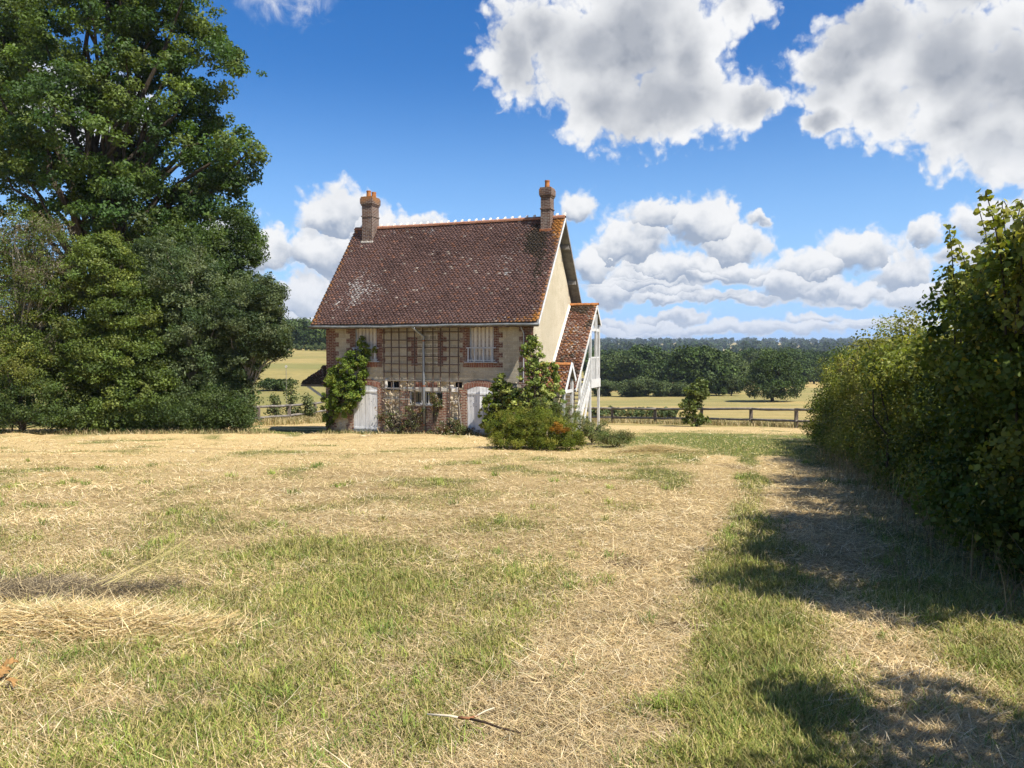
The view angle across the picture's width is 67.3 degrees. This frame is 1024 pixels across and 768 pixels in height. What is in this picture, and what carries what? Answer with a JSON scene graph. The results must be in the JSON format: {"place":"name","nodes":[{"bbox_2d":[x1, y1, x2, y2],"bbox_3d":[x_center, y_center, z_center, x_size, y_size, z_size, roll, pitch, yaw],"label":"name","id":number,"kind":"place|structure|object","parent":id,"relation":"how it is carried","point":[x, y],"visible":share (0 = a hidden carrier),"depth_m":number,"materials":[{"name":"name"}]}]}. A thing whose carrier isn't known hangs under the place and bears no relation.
{"place":"outdoors","nodes":[
{"label":"outdoors","id":0,"kind":"place"},
{"bbox_2d":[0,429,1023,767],"bbox_3d":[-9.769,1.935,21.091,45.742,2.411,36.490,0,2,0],"label":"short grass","id":1,"kind":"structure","parent":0,"point":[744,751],"depth_m":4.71,"materials":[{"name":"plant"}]},
{"bbox_2d":[0,342,1023,767],"bbox_3d":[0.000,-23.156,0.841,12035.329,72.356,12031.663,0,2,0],"label":"ground","id":2,"kind":"structure","parent":0,"point":[302,364],"depth_m":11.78,"materials":[{"name":"beige plant"}]},
{"bbox_2d":[0,302,67,431],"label":"shrub","id":3,"kind":"object","parent":2,"relation":"on","point":[11,349],"visible":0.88,"depth_m":32.10,"materials":[{"name":"green plant"}]},
{"bbox_2d":[0,0,72,201],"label":"tall tree","id":4,"kind":"object","parent":2,"relation":"on","point":[8,29],"visible":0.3,"depth_m":44.65,"materials":[{"name":"green plant"}]},
{"bbox_2d":[0,209,90,408],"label":"field maple","id":5,"kind":"object","parent":2,"relation":"on","point":[33,285],"visible":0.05,"depth_m":49.08,"materials":[{"name":"green plant"}]},
{"bbox_2d":[0,202,92,431],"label":"dying elm","id":6,"kind":"object","parent":2,"relation":"on","point":[21,282],"visible":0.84,"depth_m":32.65,"materials":[{"name":"green plant"}]},
{"bbox_2d":[0,370,92,433],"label":"bramble","id":7,"kind":"object","parent":2,"relation":"on","point":[9,415],"visible":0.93,"depth_m":31.99,"materials":[{"name":"green plant"}]},
{"bbox_2d":[3,316,105,430],"bbox_3d":[-19.861,-0.308,33.591,4.582,5.408,3.183,0,2,0],"label":"hazel bush","id":8,"kind":"object","parent":2,"relation":"on","point":[74,386],"visible":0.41,"depth_m":32.68,"materials":[{"name":"green plant"}]},
{"bbox_2d":[27,219,191,433],"bbox_3d":[-17.726,-2.387,33.786,6.742,9.598,4.446,0,2,0],"label":"hornbeam tree","id":9,"kind":"object","parent":2,"relation":"on","point":[111,374],"visible":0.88,"depth_m":32.83,"materials":[{"name":"green plant"}]},
{"bbox_2d":[0,647,228,727],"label":"hay heap","id":10,"kind":"object","parent":2,"relation":"on","point":[64,687],"visible":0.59,"depth_m":3.96,"materials":[{"name":"plant"}]},
{"bbox_2d":[0,666,11,677],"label":"oak leaf","id":11,"kind":"object","parent":10,"relation":"on","point":[2,671],"visible":1,"depth_m":3.93,"materials":[{"name":"orange plant"}]},
{"bbox_2d":[1,657,19,667],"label":"oak leaf","id":12,"kind":"object","parent":10,"relation":"on","point":[12,660],"visible":0.9,"depth_m":4.05,"materials":[{"name":"orange plant"}]},
{"bbox_2d":[4,677,17,687],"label":"oak leaf","id":13,"kind":"object","parent":10,"relation":"on","point":[12,680],"visible":1,"depth_m":3.82,"materials":[{"name":"orange plant"}]},
{"bbox_2d":[34,218,203,409],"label":"field maple","id":14,"kind":"object","parent":2,"relation":"on","point":[119,300],"depth_m":48.97,"materials":[{"name":"green plant"}]},
{"bbox_2d":[0,561,252,609],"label":"hay heap","id":15,"kind":"object","parent":2,"relation":"on","point":[43,585],"visible":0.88,"depth_m":5.81,"materials":[{"name":"plant"}]},
{"bbox_2d":[92,512,249,594],"bbox_3d":[-2.385,1.250,5.883,0.908,0.752,1.233,2,3,32],"label":"stalk bunch","id":16,"kind":"object","parent":15,"relation":"on","point":[149,562],"visible":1,"depth_m":5.82,"materials":[{"name":"plant"}]},
{"bbox_2d":[0,0,272,420],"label":"oak tree","id":17,"kind":"object","parent":2,"relation":"on","point":[120,176],"visible":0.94,"depth_m":40.47,"materials":[{"name":"green plant"}]},
{"bbox_2d":[0,427,276,434],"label":"rough grass","id":18,"kind":"structure","parent":2,"relation":"on","point":[91,432],"depth_m":32.49,"materials":[{"name":"plant"}]},
{"bbox_2d":[100,391,208,432],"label":"shrub","id":19,"kind":"object","parent":2,"relation":"on","point":[166,422],"visible":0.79,"depth_m":33.22,"materials":[{"name":"green plant"}]},
{"bbox_2d":[110,233,261,430],"bbox_3d":[-15.026,-2.287,35.391,7.491,9.470,5.001,0,2,0],"label":"sallow tree","id":20,"kind":"object","parent":2,"relation":"on","point":[199,301],"visible":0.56,"depth_m":34.34,"materials":[{"name":"green plant"}]},
{"bbox_2d":[120,181,270,359],"bbox_3d":[-16.145,-3.974,39.722,8.172,12.983,6.021,0,2,0],"label":"ash tree","id":21,"kind":"object","parent":2,"relation":"on","point":[246,239],"visible":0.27,"depth_m":38.89,"materials":[{"name":"green plant"}]},
{"bbox_2d":[0,585,420,671],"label":"hay heap","id":22,"kind":"object","parent":2,"relation":"on","point":[104,615],"visible":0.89,"depth_m":4.87,"materials":[{"name":"plant"}]},
{"bbox_2d":[164,273,269,404],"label":"field maple","id":23,"kind":"object","parent":2,"relation":"on","point":[258,392],"depth_m":50.04,"materials":[{"name":"green plant"}]},
{"bbox_2d":[174,379,263,432],"bbox_3d":[-12.899,1.080,33.867,4.088,2.638,2.824,0,2,0],"label":"shrub","id":24,"kind":"object","parent":2,"relation":"on","point":[220,416],"visible":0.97,"depth_m":33.37,"materials":[{"name":"green plant"}]},
{"bbox_2d":[213,271,294,432],"bbox_3d":[-11.462,-1.274,34.452,3.519,7.396,3.203,0,2,0],"label":"sallow tree","id":25,"kind":"object","parent":2,"relation":"on","point":[260,333],"visible":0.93,"depth_m":33.86,"materials":[{"name":"green plant"}]},
{"bbox_2d":[263,392,282,418],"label":"young poplar","id":26,"kind":"object","parent":2,"relation":"on","point":[273,399],"visible":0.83,"depth_m":51.99,"materials":[{"name":"green plant"}]},
{"bbox_2d":[254,378,299,390],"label":"bramble bush","id":27,"kind":"object","parent":2,"relation":"on","point":[273,384],"visible":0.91,"depth_m":84.29,"materials":[{"name":"green plant"}]},
{"bbox_2d":[255,402,325,420],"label":"rail fence","id":28,"kind":"object","parent":2,"relation":"on","point":[289,414],"visible":0.4,"depth_m":49.32,"materials":[{"name":"brown wood"}]},
{"bbox_2d":[281,377,302,416],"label":"young poplar","id":29,"kind":"object","parent":2,"relation":"on","point":[292,398],"visible":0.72,"depth_m":52.04,"materials":[{"name":"green plant"}]},
{"bbox_2d":[282,316,325,346],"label":"woodland","id":30,"kind":"object","parent":2,"relation":"on","point":[303,337],"visible":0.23,"depth_m":289.64,"materials":[{"name":"green plant"}]},
{"bbox_2d":[297,392,317,417],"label":"young poplar","id":31,"kind":"object","parent":2,"relation":"on","point":[308,411],"visible":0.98,"depth_m":51.91,"materials":[{"name":"green plant"}]},
{"bbox_2d":[290,342,325,350],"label":"woodland edge","id":32,"kind":"object","parent":2,"relation":"on","point":[321,346],"visible":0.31,"depth_m":278.77,"materials":[{"name":"green plant"}]},
{"bbox_2d":[319,335,376,432],"bbox_3d":[-7.187,0.168,33.482,2.768,4.564,1.081,1,3,16],"label":"climbing vine","id":33,"kind":"object","parent":2,"relation":"on","point":[351,393],"visible":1,"depth_m":33.34,"materials":[{"name":"green plant"}]},
{"bbox_2d":[374,400,409,433],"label":"rose bush","id":34,"kind":"object","parent":2,"relation":"on","point":[391,425],"visible":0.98,"depth_m":32.85,"materials":[{"name":"green plant"}]},
{"bbox_2d":[317,429,500,437],"bbox_3d":[-3.728,2.079,32.296,10.171,0.523,1.122,1,3,20],"label":"weed fringe","id":35,"kind":"object","parent":2,"relation":"on","point":[330,431],"visible":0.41,"depth_m":32.94,"materials":[{"name":"plant"}]},
{"bbox_2d":[395,402,426,433],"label":"rose bush","id":36,"kind":"object","parent":2,"relation":"on","point":[413,423],"visible":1,"depth_m":32.52,"materials":[{"name":"green plant"}]},
{"bbox_2d":[428,393,443,433],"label":"rose bush","id":37,"kind":"object","parent":2,"relation":"on","point":[435,407],"visible":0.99,"depth_m":32.15,"materials":[{"name":"green plant"}]},
{"bbox_2d":[308,180,581,435],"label":"house","id":38,"kind":"structure","parent":2,"relation":"on","point":[497,291],"depth_m":33.16,"materials":[{"name":"tile"}]},
{"bbox_2d":[300,365,325,398],"bbox_3d":[-8.602,-0.035,35.916,1.783,1.969,2.008,1,3,19],"label":"side canopy","id":39,"kind":"object","parent":38,"relation":"attached to","point":[316,379],"visible":0.51,"depth_m":35.27,"materials":[{"name":"brown tile"}]},
{"bbox_2d":[353,328,379,361],"bbox_3d":[-6.377,-1.708,33.505,1.440,1.500,0.230,1,3,19],"label":"window","id":40,"kind":"structure","parent":38,"relation":"in","point":[370,334],"depth_m":33.50,"materials":[{"name":"white fabric"}]},
{"bbox_2d":[382,328,462,434],"bbox_3d":[-3.787,-0.105,32.360,3.871,4.642,0.357,1,3,19],"label":"trellis","id":41,"kind":"object","parent":38,"relation":"attached to","point":[414,356],"visible":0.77,"depth_m":32.57,"materials":[{"name":"brown wood"}]},
{"bbox_2d":[410,391,442,404],"bbox_3d":[-3.619,0.590,32.667,1.560,0.580,0.110,1,3,19],"label":"window","id":42,"kind":"structure","parent":38,"relation":"in","point":[418,394],"depth_m":32.72,"materials":[{"name":"white paint"}]},
{"bbox_2d":[417,328,437,365],"bbox_3d":[-3.568,-1.651,32.522,0.950,1.770,0.008,1,3,19],"label":"blocked window","id":43,"kind":"structure","parent":38,"relation":"in","point":[428,335],"depth_m":32.51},
{"bbox_2d":[464,327,497,362],"bbox_3d":[-1.273,-1.630,31.699,1.450,1.500,0.230,1,3,19],"label":"window","id":44,"kind":"structure","parent":38,"relation":"in","point":[481,347],"depth_m":31.73,"materials":[{"name":"white fabric"}]},
{"bbox_2d":[538,362,576,430],"bbox_3d":[1.748,0.876,31.448,1.388,3.552,1.757,1,3,19],"label":"porch canopy","id":45,"kind":"object","parent":38,"relation":"attached to","point":[566,372],"visible":0.43,"depth_m":31.17,"materials":[{"name":"grey wood"}]},
{"bbox_2d":[427,418,479,434],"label":"rose bush","id":46,"kind":"object","parent":2,"relation":"on","point":[446,429],"visible":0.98,"depth_m":31.79,"materials":[{"name":"green plant"}]},
{"bbox_2d":[427,707,520,733],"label":"forked twig","id":47,"kind":"object","parent":2,"relation":"on","point":[471,718],"visible":1,"depth_m":3.51,"materials":[{"name":"wood"}]},
{"bbox_2d":[477,373,516,434],"bbox_3d":[-0.625,0.956,30.881,1.728,2.830,1.178,1,3,28],"label":"sycamore sapling","id":48,"kind":"object","parent":2,"relation":"on","point":[494,388],"visible":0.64,"depth_m":30.71,"materials":[{"name":"green plant"}]},
{"bbox_2d":[502,334,567,427],"bbox_3d":[0.885,0.200,30.062,2.541,4.293,1.398,0,2,0],"label":"sycamore sapling","id":49,"kind":"object","parent":2,"relation":"on","point":[535,387],"visible":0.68,"depth_m":29.90,"materials":[{"name":"green plant"}]},
{"bbox_2d":[483,402,588,451],"bbox_3d":[0.697,1.323,22.693,3.090,1.606,2.039,0,2,0],"label":"flowering bush","id":50,"kind":"object","parent":2,"relation":"on","point":[521,432],"visible":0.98,"depth_m":22.24,"materials":[{"name":"green plant"}]},
{"bbox_2d":[530,395,586,420],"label":"weed clump","id":51,"kind":"object","parent":2,"relation":"on","point":[560,408],"visible":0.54,"depth_m":29.58,"materials":[{"name":"green plant"}]},
{"bbox_2d":[553,303,601,430],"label":"covered staircase","id":52,"kind":"structure","parent":2,"relation":"on","point":[575,337],"depth_m":34.62,"materials":[{"name":"grey wood"}]},
{"bbox_2d":[571,411,611,444],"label":"weed clump","id":53,"kind":"object","parent":2,"relation":"on","point":[588,427],"visible":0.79,"depth_m":25.03,"materials":[{"name":"green plant"}]},
{"bbox_2d":[582,351,607,374],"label":"oak tree","id":54,"kind":"object","parent":2,"relation":"on","point":[587,359],"visible":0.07,"depth_m":254.10,"materials":[{"name":"green plant"}]},
{"bbox_2d":[591,379,617,395],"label":"willow bush","id":55,"kind":"object","parent":2,"relation":"on","point":[606,387],"visible":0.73,"depth_m":188.77,"materials":[{"name":"green plant"}]},
{"bbox_2d":[584,352,624,380],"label":"tree","id":56,"kind":"object","parent":2,"relation":"on","point":[604,376],"visible":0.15,"depth_m":240.05,"materials":[{"name":"green plant"}]},
{"bbox_2d":[591,429,637,446],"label":"weed clump","id":57,"kind":"object","parent":2,"relation":"on","point":[617,438],"visible":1,"depth_m":23.54,"materials":[{"name":"green plant"}]},
{"bbox_2d":[615,349,630,355],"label":"oak tree","id":58,"kind":"object","parent":2,"relation":"on","point":[623,353],"visible":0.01,"depth_m":256.91,"materials":[{"name":"green plant"}]},
{"bbox_2d":[613,379,636,396],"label":"willow bush","id":59,"kind":"object","parent":2,"relation":"on","point":[622,390],"visible":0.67,"depth_m":184.63,"materials":[{"name":"green plant"}]},
{"bbox_2d":[587,405,678,417],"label":"bramble strip","id":60,"kind":"object","parent":2,"relation":"on","point":[641,413],"visible":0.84,"depth_m":69.62,"materials":[{"name":"green plant"}]},
{"bbox_2d":[601,344,671,384],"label":"oak tree","id":61,"kind":"object","parent":2,"relation":"on","point":[624,369],"visible":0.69,"depth_m":227.18,"materials":[{"name":"green plant"}]},
{"bbox_2d":[624,376,657,396],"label":"willow bush","id":62,"kind":"object","parent":2,"relation":"on","point":[640,387],"visible":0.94,"depth_m":182.79,"materials":[{"name":"green plant"}]},
{"bbox_2d":[558,440,736,454],"bbox_3d":[3.719,1.699,20.858,5.017,0.428,1.600,0,2,0],"label":"hay heap","id":63,"kind":"object","parent":2,"relation":"on","point":[653,446],"visible":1,"depth_m":20.73,"materials":[{"name":"plant"}]},
{"bbox_2d":[636,359,667,381],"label":"oak tree","id":64,"kind":"object","parent":2,"relation":"on","point":[651,369],"visible":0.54,"depth_m":213.22,"materials":[{"name":"green plant"}]},
{"bbox_2d":[647,380,676,396],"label":"willow bush","id":65,"kind":"object","parent":2,"relation":"on","point":[660,388],"visible":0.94,"depth_m":180.25,"materials":[{"name":"green plant"}]},
{"bbox_2d":[666,381,691,396],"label":"willow bush","id":66,"kind":"object","parent":2,"relation":"on","point":[679,386],"visible":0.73,"depth_m":178.98,"materials":[{"name":"green plant"}]},
{"bbox_2d":[658,345,703,383],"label":"tree","id":67,"kind":"object","parent":2,"relation":"on","point":[671,375],"visible":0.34,"depth_m":203.31,"materials":[{"name":"green plant"}]},
{"bbox_2d":[678,377,711,426],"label":"maple sapling","id":68,"kind":"object","parent":2,"relation":"on","point":[690,403],"visible":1,"depth_m":45.94,"materials":[{"name":"green plant"}]},
{"bbox_2d":[575,407,818,427],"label":"rail fence","id":69,"kind":"object","parent":2,"relation":"on","point":[750,418],"visible":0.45,"depth_m":49.10,"materials":[{"name":"brown wood"}]},
{"bbox_2d":[668,344,743,394],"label":"oak tree","id":70,"kind":"object","parent":2,"relation":"on","point":[707,364],"visible":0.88,"depth_m":180.85,"materials":[{"name":"green plant"}]},
{"bbox_2d":[708,374,728,395],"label":"oak tree","id":71,"kind":"object","parent":2,"relation":"on","point":[715,388],"visible":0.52,"depth_m":177.83,"materials":[{"name":"green plant"}]},
{"bbox_2d":[587,347,858,356],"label":"valley wood","id":72,"kind":"object","parent":2,"relation":"on","point":[611,350],"visible":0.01,"depth_m":468.77,"materials":[{"name":"green plant"}]},
{"bbox_2d":[717,348,750,378],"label":"tree","id":73,"kind":"object","parent":2,"relation":"on","point":[744,370],"visible":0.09,"depth_m":195.60,"materials":[{"name":"green plant"}]},
{"bbox_2d":[723,374,746,395],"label":"tree","id":74,"kind":"object","parent":2,"relation":"on","point":[733,382],"visible":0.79,"depth_m":177.06,"materials":[{"name":"green plant"}]},
{"bbox_2d":[587,337,891,352],"bbox_3d":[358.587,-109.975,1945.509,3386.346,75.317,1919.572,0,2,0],"label":"hill forest","id":75,"kind":"object","parent":2,"relation":"on","point":[823,344],"visible":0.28,"depth_m":1522.16,"materials":[{"name":"green plant"}]},
{"bbox_2d":[735,347,776,373],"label":"oak tree","id":76,"kind":"object","parent":2,"relation":"on","point":[743,354],"visible":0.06,"depth_m":278.38,"materials":[{"name":"green plant"}]},
{"bbox_2d":[745,349,772,380],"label":"tree","id":77,"kind":"object","parent":2,"relation":"on","point":[753,357],"visible":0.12,"depth_m":256.65,"materials":[{"name":"green plant"}]},
{"bbox_2d":[737,348,808,401],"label":"oak tree","id":78,"kind":"object","parent":2,"relation":"on","point":[775,375],"visible":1,"depth_m":147.37,"materials":[{"name":"green plant"}]},
{"bbox_2d":[774,346,804,357],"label":"oak tree","id":79,"kind":"object","parent":2,"relation":"on","point":[789,348],"visible":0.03,"depth_m":337.66,"materials":[{"name":"green plant"}]},
{"bbox_2d":[777,349,818,383],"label":"tree","id":80,"kind":"object","parent":2,"relation":"on","point":[808,371],"visible":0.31,"depth_m":247.46,"materials":[{"name":"green plant"}]},
{"bbox_2d":[804,358,828,383],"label":"oak tree","id":81,"kind":"object","parent":2,"relation":"on","point":[814,363],"visible":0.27,"depth_m":268.16,"materials":[{"name":"green plant"}]},
{"bbox_2d":[800,351,834,363],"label":"oak tree","id":82,"kind":"object","parent":2,"relation":"on","point":[817,356],"visible":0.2,"depth_m":297.79,"materials":[{"name":"green plant"}]},
{"bbox_2d":[798,335,886,450],"bbox_3d":[10.999,0.422,24.556,3.424,3.829,10.630,1,3,18],"label":"hawthorn shrub","id":83,"kind":"object","parent":2,"relation":"on","point":[829,378],"visible":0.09,"depth_m":24.17,"materials":[{"name":"green plant"}]},
{"bbox_2d":[804,307,937,463],"bbox_3d":[8.874,0.170,18.753,3.037,3.842,6.848,1,3,16],"label":"hawthorn shrub","id":84,"kind":"object","parent":2,"relation":"on","point":[828,424],"visible":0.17,"depth_m":18.73,"materials":[{"name":"green plant"}]},
{"bbox_2d":[821,315,925,478],"bbox_3d":[7.571,0.256,14.511,2.682,3.407,6.570,1,3,15],"label":"hawthorn shrub","id":85,"kind":"object","parent":2,"relation":"on","point":[859,444],"visible":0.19,"depth_m":15.31,"materials":[{"name":"green plant"}]},
{"bbox_2d":[790,441,1023,642],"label":"verge stalks","id":86,"kind":"object","parent":2,"relation":"on","point":[851,468],"visible":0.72,"depth_m":7.87,"materials":[{"name":"plant"}]},
{"bbox_2d":[850,306,970,518],"bbox_3d":[6.323,0.314,10.866,2.547,3.080,5.695,1,3,17],"label":"hazel shrub","id":87,"kind":"object","parent":2,"relation":"on","point":[908,442],"visible":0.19,"depth_m":11.01,"materials":[{"name":"green plant"}]},
{"bbox_2d":[894,336,1022,556],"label":"bramble shrub","id":88,"kind":"object","parent":2,"relation":"on","point":[933,410],"visible":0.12,"depth_m":8.37,"materials":[{"name":"green plant"}]},
{"bbox_2d":[906,188,1023,585],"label":"maple shrub","id":89,"kind":"object","parent":2,"relation":"on","point":[977,304],"visible":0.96,"depth_m":6.31,"materials":[{"name":"green plant"}]},
{"bbox_2d":[0,0,1023,342],"label":"sky","id":90,"kind":"structure","parent":0,"point":[738,169],"materials":[{"name":"blue"}]},
{"bbox_2d":[253,409,807,427],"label":"meadow grass","id":91,"kind":"structure","parent":0,"point":[299,419],"depth_m":48.06,"materials":[{"name":"plant"}]}
]}

